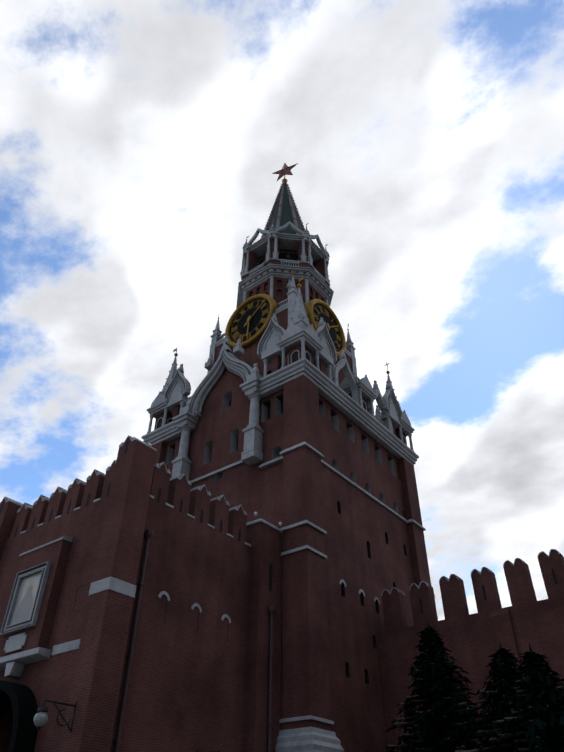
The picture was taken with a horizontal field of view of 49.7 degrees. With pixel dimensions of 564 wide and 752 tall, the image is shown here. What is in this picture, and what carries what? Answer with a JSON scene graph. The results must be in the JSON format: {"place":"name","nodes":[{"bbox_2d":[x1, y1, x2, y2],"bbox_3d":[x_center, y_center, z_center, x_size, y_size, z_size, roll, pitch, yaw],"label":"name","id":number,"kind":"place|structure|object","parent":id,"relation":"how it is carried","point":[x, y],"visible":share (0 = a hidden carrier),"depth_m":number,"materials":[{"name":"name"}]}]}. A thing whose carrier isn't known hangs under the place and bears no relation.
{"place":"outdoors","nodes":[
{"label":"outdoors","id":0,"kind":"place"},
{"bbox_2d":[0,0,563,620],"label":"sky","id":1,"kind":"structure","parent":0,"point":[142,142],"materials":[{"name":"white"}]},
{"label":"ground","id":2,"kind":"structure","parent":0,"visible":0},
{"bbox_2d":[0,435,282,751],"bbox_3d":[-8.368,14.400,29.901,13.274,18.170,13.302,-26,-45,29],"label":"gatehouse","id":3,"kind":"object","parent":2,"relation":"on","point":[140,599],"visible":1,"depth_m":27.93,"materials":[{"name":"red brick"}]},
{"bbox_2d":[141,177,437,751],"bbox_3d":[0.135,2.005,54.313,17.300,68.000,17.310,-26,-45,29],"label":"clock tower","id":4,"kind":"structure","parent":2,"relation":"on","point":[273,419],"depth_m":43.00,"materials":[{"name":"red brick"}]},
{"bbox_2d":[272,163,297,180],"bbox_3d":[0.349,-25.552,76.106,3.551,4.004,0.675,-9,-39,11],"label":"star","id":5,"kind":"object","parent":4,"relation":"attached to","point":[284,170],"visible":0.96,"depth_m":75.89,"materials":[{"name":"red glass"}]},
{"bbox_2d":[378,549,563,750],"bbox_3d":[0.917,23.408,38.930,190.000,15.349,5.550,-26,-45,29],"label":"battlemented wall","id":6,"kind":"structure","parent":2,"relation":"on","point":[517,627],"depth_m":34.20,"materials":[{"name":"red brick"}]},
{"bbox_3d":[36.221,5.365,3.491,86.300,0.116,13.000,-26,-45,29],"label":"lawn","id":7,"kind":"structure","parent":0,"visible":0},
{"bbox_2d":[385,623,482,751],"bbox_3d":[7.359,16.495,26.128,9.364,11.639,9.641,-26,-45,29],"label":"spruce","id":8,"kind":"object","parent":7,"relation":"on","point":[439,719],"visible":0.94,"depth_m":26.79,"materials":[{"name":"green plant"}]},
{"bbox_2d":[455,642,523,751],"bbox_3d":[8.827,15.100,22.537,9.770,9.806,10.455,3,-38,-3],"label":"spruce","id":9,"kind":"object","parent":7,"relation":"on","point":[503,665],"visible":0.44,"depth_m":23.72,"materials":[{"name":"green plant"}]},
{"bbox_2d":[480,643,563,751],"bbox_3d":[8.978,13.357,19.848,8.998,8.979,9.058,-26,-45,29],"label":"spruce","id":10,"kind":"object","parent":7,"relation":"on","point":[535,696],"visible":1,"depth_m":21.00,"materials":[{"name":"green plant"}]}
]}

